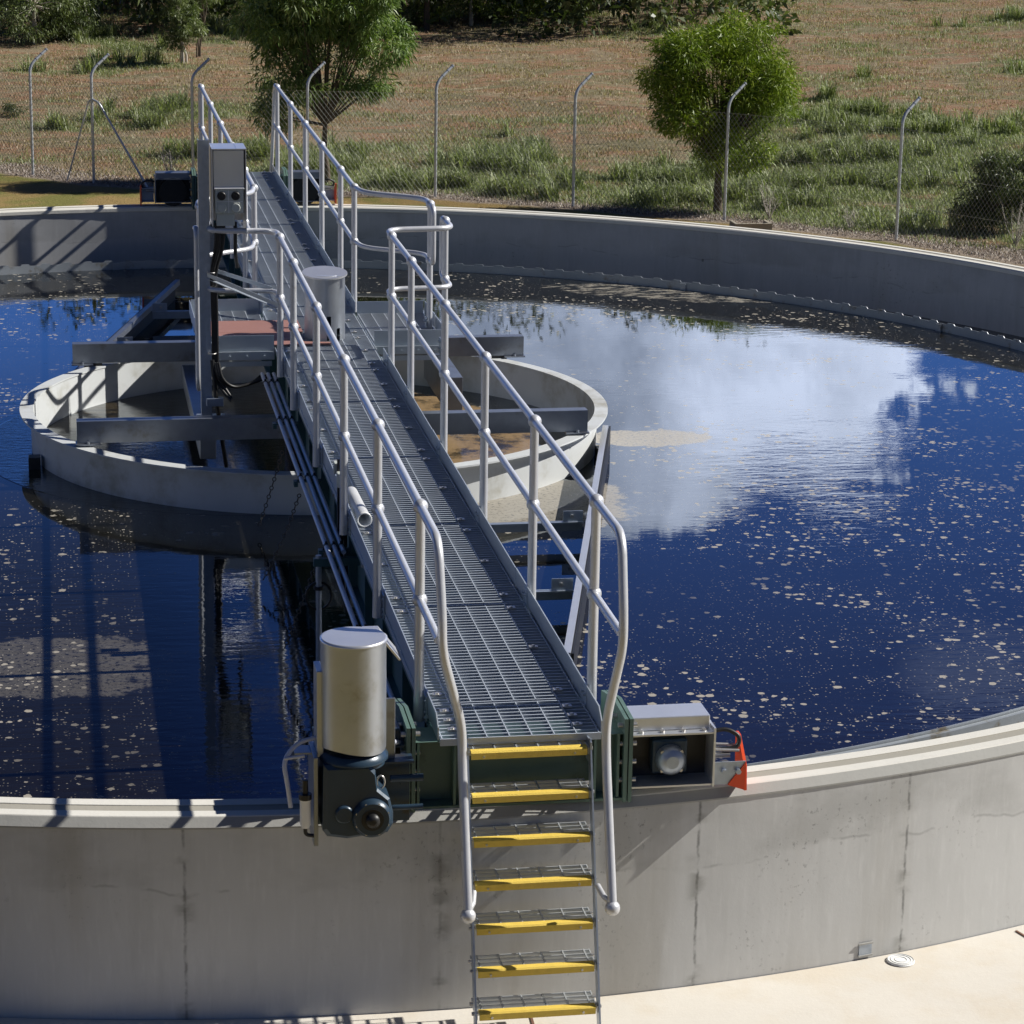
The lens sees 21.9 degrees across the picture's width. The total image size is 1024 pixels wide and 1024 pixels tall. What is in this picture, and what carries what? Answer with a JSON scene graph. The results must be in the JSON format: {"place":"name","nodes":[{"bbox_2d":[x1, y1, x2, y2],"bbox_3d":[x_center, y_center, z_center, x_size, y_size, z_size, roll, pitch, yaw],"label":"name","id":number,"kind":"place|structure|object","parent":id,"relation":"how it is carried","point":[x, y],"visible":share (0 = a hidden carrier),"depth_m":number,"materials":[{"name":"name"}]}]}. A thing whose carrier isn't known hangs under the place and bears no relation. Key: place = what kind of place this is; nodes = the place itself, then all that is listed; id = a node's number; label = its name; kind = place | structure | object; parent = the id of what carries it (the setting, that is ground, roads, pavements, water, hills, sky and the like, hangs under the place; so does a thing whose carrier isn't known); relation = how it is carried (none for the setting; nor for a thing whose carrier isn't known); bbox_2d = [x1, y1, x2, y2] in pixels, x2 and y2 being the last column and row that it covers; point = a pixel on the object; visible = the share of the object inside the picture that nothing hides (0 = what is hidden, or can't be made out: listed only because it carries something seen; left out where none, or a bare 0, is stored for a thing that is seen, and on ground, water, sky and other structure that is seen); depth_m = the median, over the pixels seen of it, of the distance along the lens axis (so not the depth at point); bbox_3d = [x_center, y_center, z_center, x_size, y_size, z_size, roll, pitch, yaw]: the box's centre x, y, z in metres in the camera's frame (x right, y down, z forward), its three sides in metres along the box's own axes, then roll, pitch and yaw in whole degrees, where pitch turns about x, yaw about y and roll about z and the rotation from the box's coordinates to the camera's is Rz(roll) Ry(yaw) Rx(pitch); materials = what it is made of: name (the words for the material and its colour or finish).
{"place":"outdoors","nodes":[
{"label":"outdoors","id":0,"kind":"place"},
{"bbox_2d":[0,267,1023,798],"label":"water","id":1,"kind":"structure","parent":0,"point":[818,513],"depth_m":18.36,"materials":[{"name":"blue liquid"}]},
{"bbox_2d":[75,279,190,369],"bbox_3d":[-3.034,-1.488,24.047,1.236,0.252,5.778,2,15,4],"label":"skimmer arm","id":2,"kind":"object","parent":1,"relation":"on","point":[143,318],"visible":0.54,"depth_m":25.47},
{"bbox_2d":[270,375,292,445],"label":"column","id":3,"kind":"structure","parent":1,"relation":"in","point":[291,444],"depth_m":20.96,"materials":[{"name":"metal"}]},
{"bbox_2d":[19,356,607,514],"bbox_3d":[-1.571,-0.536,21.195,4.660,0.710,4.660,-2,16,-10],"label":"feed well","id":4,"kind":"object","parent":1,"relation":"in","point":[44,406],"visible":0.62,"depth_m":20.02,"materials":[{"name":"paint"}]},
{"bbox_2d":[71,334,524,366],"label":"support beam","id":5,"kind":"structure","parent":4,"relation":"attached to","point":[503,346],"depth_m":22.33,"materials":[{"name":"metal"}]},
{"bbox_2d":[182,365,215,458],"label":"longitudinal beam","id":6,"kind":"structure","parent":5,"relation":"attached to","point":[206,449],"depth_m":21.13,"materials":[{"name":"grey metal"}]},
{"bbox_2d":[424,354,462,409],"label":"longitudinal beam","id":7,"kind":"structure","parent":5,"relation":"attached to","point":[432,376],"depth_m":21.79,"materials":[{"name":"grey metal"}]},
{"bbox_2d":[0,0,1023,266],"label":"ground","id":8,"kind":"structure","parent":0,"point":[12,188],"depth_m":47.85,"materials":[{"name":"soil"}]},
{"bbox_2d":[0,101,29,117],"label":"shrub","id":9,"kind":"object","parent":8,"relation":"on","point":[11,107],"visible":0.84,"depth_m":44.05,"materials":[{"name":"green plant"}]},
{"bbox_2d":[0,0,49,35],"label":"dark wood tree","id":10,"kind":"object","parent":8,"relation":"on","point":[9,7],"visible":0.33,"depth_m":54.73,"materials":[{"name":"green plant"}]},
{"bbox_2d":[0,0,86,44],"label":"grey green tree","id":11,"kind":"object","parent":8,"relation":"on","point":[34,7],"visible":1,"depth_m":53.08,"materials":[{"name":"green plant"}]},
{"bbox_2d":[30,0,98,40],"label":"dark bush","id":12,"kind":"object","parent":8,"relation":"on","point":[69,25],"visible":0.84,"depth_m":53.60,"materials":[{"name":"green plant"}]},
{"bbox_2d":[158,140,186,170],"bbox_3d":[-4.957,-5.119,38.333,0.477,0.606,0.360,-11,19,-37],"label":"dead shrub","id":13,"kind":"object","parent":8,"relation":"on","point":[170,157],"visible":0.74,"depth_m":38.30,"materials":[{"name":"plant"}]},
{"bbox_2d":[155,0,209,62],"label":"young gum tree","id":14,"kind":"object","parent":8,"relation":"on","point":[179,36],"visible":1,"depth_m":50.42,"materials":[{"name":"green plant"}]},
{"bbox_2d":[195,0,222,56],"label":"slender gum tree","id":15,"kind":"object","parent":8,"relation":"on","point":[199,41],"visible":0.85,"depth_m":51.68,"materials":[{"name":"green plant"}]},
{"bbox_2d":[222,0,422,184],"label":"gum tree","id":16,"kind":"object","parent":8,"relation":"on","point":[300,28],"visible":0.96,"depth_m":37.42,"materials":[{"name":"green plant"}]},
{"bbox_2d":[379,0,420,25],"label":"grey green tree","id":17,"kind":"object","parent":8,"relation":"on","point":[401,13],"visible":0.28,"depth_m":57.01,"materials":[{"name":"green plant"}]},
{"bbox_2d":[1,0,802,40],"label":"wood","id":18,"kind":"object","parent":8,"relation":"on","point":[573,19],"visible":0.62,"depth_m":55.76,"materials":[{"name":"green plant"}]},
{"bbox_2d":[388,0,439,23],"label":"dark wood tree","id":19,"kind":"object","parent":8,"relation":"on","point":[413,10],"visible":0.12,"depth_m":57.86,"materials":[{"name":"green plant"}]},
{"bbox_2d":[423,0,429,30],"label":"dark trunk tree","id":20,"kind":"object","parent":8,"relation":"on","point":[426,25],"visible":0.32,"depth_m":56.66,"materials":[{"name":"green plant"}]},
{"bbox_2d":[409,0,475,24],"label":"light green tree","id":21,"kind":"object","parent":8,"relation":"on","point":[440,21],"visible":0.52,"depth_m":57.60,"materials":[{"name":"green plant"}]},
{"bbox_2d":[415,0,499,25],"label":"grey green tree","id":22,"kind":"object","parent":8,"relation":"on","point":[465,4],"visible":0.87,"depth_m":57.52,"materials":[{"name":"green plant"}]},
{"bbox_2d":[468,0,531,20],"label":"light green tree","id":23,"kind":"object","parent":8,"relation":"on","point":[500,4],"visible":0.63,"depth_m":58.07,"materials":[{"name":"green plant"}]},
{"bbox_2d":[0,203,1023,1019],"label":"tank wall","id":24,"kind":"structure","parent":8,"relation":"on","point":[158,909],"depth_m":12.59,"materials":[{"name":"concrete"}]},
{"bbox_2d":[312,716,403,762],"bbox_3d":[-0.713,1.161,12.237,0.400,0.370,0.256,-2,16,-10],"label":"wheel carriage","id":25,"kind":"object","parent":24,"relation":"on","point":[398,737],"visible":0.04,"depth_m":12.16,"materials":[{"name":"paint"}]},
{"bbox_2d":[189,164,637,811],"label":"walkway bridge","id":26,"kind":"structure","parent":24,"relation":"on","point":[517,676],"depth_m":14.76,"materials":[{"name":"metal"}]},
{"bbox_2d":[140,171,190,205],"bbox_3d":[-3.873,-3.618,29.512,0.561,0.370,0.256,-2,16,-10],"label":"wheel carriage","id":27,"kind":"object","parent":26,"relation":"attached to","point":[170,188],"visible":1,"depth_m":29.44,"materials":[{"name":"metal"}]},
{"bbox_2d":[195,84,259,308],"bbox_3d":[-2.756,-2.906,25.399,0.534,1.536,9.498,-1,15,-6],"label":"guardrail","id":28,"kind":"object","parent":26,"relation":"attached to","point":[252,192],"visible":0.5,"depth_m":23.01,"materials":[{"name":"metal"}]},
{"bbox_2d":[219,320,302,332],"bbox_3d":[-2.108,-1.489,21.236,0.810,0.008,0.480,-2,16,-10],"label":"cover sheet","id":29,"kind":"object","parent":26,"relation":"on","point":[247,326],"visible":0.56,"depth_m":21.22,"materials":[{"name":"metal"}]},
{"bbox_2d":[257,450,283,525],"bbox_3d":[-1.687,-0.166,18.584,0.046,0.470,0.366,7,16,22],"label":"hanging chain","id":30,"kind":"object","parent":26,"relation":"hanging from","point":[271,489],"visible":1,"depth_m":18.56,"materials":[{"name":"metal"}]},
{"bbox_2d":[219,332,331,345],"bbox_3d":[-1.936,-1.361,20.781,0.990,0.008,0.490,-2,16,-10],"label":"cover sheet","id":31,"kind":"object","parent":26,"relation":"on","point":[286,338],"visible":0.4,"depth_m":20.87,"materials":[{"name":"red metal"}]},
{"bbox_2d":[262,493,300,579],"bbox_3d":[-1.502,0.163,17.392,0.054,0.420,0.676,5,16,15],"label":"hanging chain","id":32,"kind":"object","parent":26,"relation":"hanging from","point":[283,534],"visible":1,"depth_m":17.36,"materials":[{"name":"metal"}]},
{"bbox_2d":[272,421,297,428],"bbox_3d":[-1.588,-0.595,18.804,0.228,0.084,0.080,-2,16,-10],"label":"conduit bracket","id":33,"kind":"object","parent":26,"relation":"attached to","point":[274,425],"visible":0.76,"depth_m":18.77,"materials":[{"name":"metal"}]},
{"bbox_2d":[293,479,320,486],"bbox_3d":[-1.313,-0.167,17.258,0.228,0.084,0.080,-2,16,-10],"label":"conduit bracket","id":34,"kind":"object","parent":26,"relation":"attached to","point":[295,482],"visible":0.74,"depth_m":17.22,"materials":[{"name":"metal"}]},
{"bbox_2d":[272,372,345,553],"bbox_3d":[-1.409,-0.417,17.904,0.044,0.050,4.930,-2,16,-10],"label":"conduit","id":35,"kind":"object","parent":26,"relation":"attached to","point":[341,546],"visible":1,"depth_m":17.40,"materials":[{"name":"metal"}]},
{"bbox_2d":[260,372,358,626],"bbox_3d":[-1.269,-0.060,16.607,0.044,0.050,7.630,-2,16,-10],"label":"conduit","id":36,"kind":"object","parent":26,"relation":"attached to","point":[326,548],"visible":0.85,"depth_m":16.41,"materials":[{"name":"metal"}]},
{"bbox_2d":[287,170,336,204],"bbox_3d":[-2.265,-3.664,29.786,0.563,0.370,0.256,-2,16,-10],"label":"wheel carriage","id":37,"kind":"object","parent":26,"relation":"attached to","point":[331,195],"visible":0.65,"depth_m":29.69,"materials":[{"name":"metal"}]},
{"bbox_2d":[302,266,346,341],"bbox_3d":[-1.478,-1.618,20.849,0.356,0.595,0.356,-2,16,-10],"label":"motor cover","id":38,"kind":"object","parent":26,"relation":"on","point":[326,284],"visible":0.82,"depth_m":20.73,"materials":[{"name":"silver metal"}]},
{"bbox_2d":[266,372,394,697],"bbox_3d":[-1.224,-0.061,16.614,0.044,0.050,7.630,-2,16,-10],"label":"conduit","id":39,"kind":"object","parent":26,"relation":"attached to","point":[334,548],"visible":0.84,"depth_m":16.22,"materials":[{"name":"metal"}]},
{"bbox_2d":[305,554,359,662],"bbox_3d":[-1.069,0.826,15.713,0.323,1.190,0.060,-2,16,-10],"label":"hanging pole","id":40,"kind":"object","parent":26,"relation":"hanging from","point":[319,561],"visible":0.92,"depth_m":15.59,"materials":[{"name":"metal"}]},
{"bbox_2d":[284,566,315,648],"bbox_3d":[-1.243,0.558,15.647,0.051,0.465,0.305,12,19,34],"label":"hanging chain","id":41,"kind":"object","parent":40,"relation":"hanging from","point":[299,608],"visible":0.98,"depth_m":15.61,"materials":[{"name":"metal"}]},
{"bbox_2d":[76,407,589,445],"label":"support beam","id":42,"kind":"structure","parent":26,"relation":"attached to","point":[98,431],"depth_m":19.73,"materials":[{"name":"grey metal"}]},
{"bbox_2d":[318,547,348,556],"bbox_3d":[-1.037,0.260,15.711,0.228,0.084,0.080,-2,16,-10],"label":"conduit bracket","id":43,"kind":"object","parent":26,"relation":"attached to","point":[320,551],"visible":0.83,"depth_m":15.68,"materials":[{"name":"metal"}]},
{"bbox_2d":[206,226,476,923],"bbox_3d":[-1.090,-0.215,16.097,0.549,1.766,9.382,-3,16,-13],"label":"guardrail","id":44,"kind":"object","parent":26,"relation":"attached to","point":[422,613],"visible":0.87,"depth_m":13.87,"materials":[{"name":"metal"}]},
{"bbox_2d":[196,139,246,415],"bbox_3d":[-2.195,-1.731,19.893,0.383,2.140,0.334,-2,16,-10],"label":"control cabinet","id":45,"kind":"object","parent":44,"relation":"attached to","point":[221,169],"visible":0.92,"depth_m":19.67,"materials":[{"name":"metal"}]},
{"bbox_2d":[192,225,200,390],"bbox_3d":[-2.402,-1.555,20.165,0.053,1.300,0.338,-2,16,-10],"label":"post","id":46,"kind":"object","parent":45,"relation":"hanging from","point":[197,311],"visible":0.93,"depth_m":20.00,"materials":[{"name":"metal"}]},
{"bbox_2d":[210,221,238,401],"bbox_3d":[-2.162,-1.510,19.920,0.223,1.379,0.132,-2,16,-10],"label":"cable bundle","id":47,"kind":"object","parent":45,"relation":"attached to","point":[219,243],"visible":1,"depth_m":19.89,"materials":[{"name":"black rubber"}]},
{"bbox_2d":[210,360,272,467],"bbox_3d":[-2.061,-0.763,20.215,0.504,0.855,0.090,-7,17,-27],"label":"swept cable","id":48,"kind":"object","parent":45,"relation":"attached to","point":[216,370],"visible":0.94,"depth_m":20.06,"materials":[{"name":"black rubber"}]},
{"bbox_2d":[207,269,278,308],"bbox_3d":[-1.970,-1.690,19.802,0.690,0.232,0.223,10,18,30],"label":"post brace","id":49,"kind":"object","parent":44,"relation":"attached to","point":[262,299],"visible":1,"depth_m":19.78,"materials":[{"name":"grey metal"}]},
{"bbox_2d":[333,459,351,612],"bbox_3d":[-1.017,0.133,15.850,0.072,0.864,0.434,-2,16,-10],"label":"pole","id":50,"kind":"object","parent":26,"relation":"attached to","point":[336,467],"visible":0.4,"depth_m":15.85,"materials":[{"name":"metal"}]},
{"bbox_2d":[269,83,435,327],"bbox_3d":[-1.918,-2.931,25.541,0.534,1.536,9.498,-3,16,-13],"label":"guardrail","id":51,"kind":"object","parent":26,"relation":"attached to","point":[429,255],"visible":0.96,"depth_m":23.15,"materials":[{"name":"metal"}]},
{"bbox_2d":[282,626,423,845],"bbox_3d":[-0.704,1.006,11.739,0.639,0.951,0.370,-2,16,-10],"label":"drive unit","id":52,"kind":"object","parent":26,"relation":"attached to","point":[356,782],"visible":1,"depth_m":11.66,"materials":[{"name":"silver metal"}]},
{"bbox_2d":[348,486,371,526],"bbox_3d":[-0.915,-0.035,15.706,0.094,0.088,0.621,-2,16,-10],"label":"plastic pipe","id":53,"kind":"object","parent":26,"relation":"on","point":[360,511],"visible":0.92,"depth_m":15.58,"materials":[{"name":"white plastic"}]},
{"bbox_2d":[384,216,627,915],"bbox_3d":[-0.263,-0.239,16.240,0.549,1.766,9.378,-1,15,-6],"label":"guardrail","id":54,"kind":"object","parent":26,"relation":"attached to","point":[599,508],"visible":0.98,"depth_m":14.05,"materials":[{"name":"metal"}]},
{"bbox_2d":[490,425,610,665],"bbox_3d":[-0.044,0.142,18.279,1.236,0.252,5.778,2,15,4],"label":"skimmer arm","id":55,"kind":"object","parent":26,"relation":"attached to","point":[561,589],"visible":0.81,"depth_m":17.54},
{"bbox_2d":[627,703,746,789],"bbox_3d":[0.816,1.116,12.498,0.563,0.370,0.256,-2,16,-10],"label":"wheel carriage","id":56,"kind":"object","parent":26,"relation":"attached to","point":[677,745],"visible":0.97,"depth_m":12.45,"materials":[{"name":"silver metal"}]},
{"bbox_2d":[0,258,1023,765],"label":"launder channel","id":57,"kind":"object","parent":24,"relation":"in","point":[1002,718],"visible":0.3,"depth_m":27.52,"materials":[{"name":"grey concrete"}]},
{"bbox_2d":[858,941,872,957],"bbox_3d":[1.747,2.163,13.065,0.080,0.072,0.012,-6,17,-23],"label":"wall tag","id":58,"kind":"object","parent":24,"relation":"attached to","point":[864,949],"depth_m":13.06,"materials":[{"name":"metal"}]},
{"bbox_2d":[0,48,1023,259],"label":"chain link fence","id":59,"kind":"object","parent":8,"relation":"on","point":[727,121],"visible":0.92,"depth_m":36.43,"materials":[{"name":"metal"}]},
{"bbox_2d":[0,161,1023,263],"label":"leaf litter","id":60,"kind":"object","parent":8,"relation":"on","point":[625,210],"visible":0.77,"depth_m":36.22,"materials":[{"name":"brown plant"}]},
{"bbox_2d":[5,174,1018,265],"bbox_3d":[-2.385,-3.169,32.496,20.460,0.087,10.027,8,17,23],"label":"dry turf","id":61,"kind":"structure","parent":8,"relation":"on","point":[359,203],"depth_m":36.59,"materials":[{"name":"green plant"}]},
{"bbox_2d":[506,0,552,21],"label":"light green tree","id":62,"kind":"object","parent":8,"relation":"on","point":[528,3],"visible":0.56,"depth_m":58.25,"materials":[{"name":"green plant"}]},
{"bbox_2d":[537,0,558,11],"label":"dark wood tree","id":63,"kind":"object","parent":8,"relation":"on","point":[548,3],"visible":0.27,"depth_m":58.69,"materials":[{"name":"green plant"}]},
{"bbox_2d":[549,0,587,17],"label":"grey green tree","id":64,"kind":"object","parent":8,"relation":"on","point":[573,2],"visible":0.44,"depth_m":58.98,"materials":[{"name":"green plant"}]},
{"bbox_2d":[614,0,646,7],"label":"grey green tree","id":65,"kind":"object","parent":8,"relation":"on","point":[628,3],"visible":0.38,"depth_m":60.92,"materials":[{"name":"green plant"}]},
{"bbox_2d":[632,4,812,213],"bbox_3d":[2.849,-5.431,35.903,2.630,2.905,1.696,-2,16,-10],"label":"wattle tree","id":66,"kind":"object","parent":8,"relation":"on","point":[736,61],"visible":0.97,"depth_m":35.55,"materials":[{"name":"green plant"}]},
{"bbox_2d":[729,220,771,229],"bbox_3d":[3.163,-3.755,35.029,0.500,0.185,0.320,-2,16,-10],"label":"drain pit","id":67,"kind":"object","parent":8,"relation":"on","point":[765,225],"visible":0.43,"depth_m":34.88,"materials":[{"name":"concrete"}]},
{"bbox_2d":[760,181,781,218],"bbox_3d":[3.459,-4.225,35.688,0.321,0.559,0.351,9,17,27],"label":"dead shrub","id":68,"kind":"object","parent":8,"relation":"on","point":[769,216],"visible":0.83,"depth_m":35.70,"materials":[{"name":"plant"}]},
{"bbox_2d":[842,207,861,227],"bbox_3d":[4.497,-3.899,35.004,0.275,0.328,0.173,12,19,35],"label":"dead shrub","id":69,"kind":"object","parent":8,"relation":"on","point":[849,221],"visible":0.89,"depth_m":35.01,"materials":[{"name":"plant"}]},
{"bbox_2d":[946,148,1023,233],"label":"dark shrub","id":70,"kind":"object","parent":8,"relation":"on","point":[997,195],"visible":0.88,"depth_m":34.74,"materials":[{"name":"green plant"}]},
{"bbox_2d":[1000,200,1023,246],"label":"dead shrub","id":71,"kind":"object","parent":8,"relation":"on","point":[1018,236],"visible":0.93,"depth_m":33.90,"materials":[{"name":"plant"}]},
{"bbox_2d":[0,925,1023,1023],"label":"pavement","id":72,"kind":"structure","parent":0,"point":[979,979],"depth_m":12.62,"materials":[{"name":"concrete"}]},
{"bbox_2d":[467,736,601,1023],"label":"access ladder","id":73,"kind":"object","parent":72,"relation":"on","point":[520,1006],"visible":0.9,"depth_m":12.16,"materials":[{"name":"metal"}]},
{"bbox_2d":[530,930,1023,1023],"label":"pavement joint","id":74,"kind":"object","parent":72,"relation":"on","point":[532,1020],"visible":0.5,"depth_m":13.38,"materials":[{"name":"brown"}]},
{"bbox_2d":[886,954,914,966],"bbox_3d":[1.921,2.213,13.057,0.140,0.008,0.140,-2,16,-10],"label":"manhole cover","id":75,"kind":"object","parent":72,"relation":"on","point":[902,960],"visible":1,"depth_m":13.05,"materials":[{"name":"white paint"}]},
{"bbox_2d":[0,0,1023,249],"bbox_3d":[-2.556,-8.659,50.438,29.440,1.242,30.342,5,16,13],"label":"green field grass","id":76,"kind":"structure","parent":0,"point":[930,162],"depth_m":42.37,"materials":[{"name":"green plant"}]},
{"bbox_2d":[12,0,1023,234],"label":"tall green grass","id":77,"kind":"structure","parent":0,"point":[871,106],"depth_m":40.33,"materials":[{"name":"green plant"}]},
{"bbox_2d":[850,305,1023,342],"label":"channel water","id":78,"kind":"structure","parent":0,"point":[1005,335],"depth_m":26.82,"materials":[{"name":"blue liquid"}]}
]}

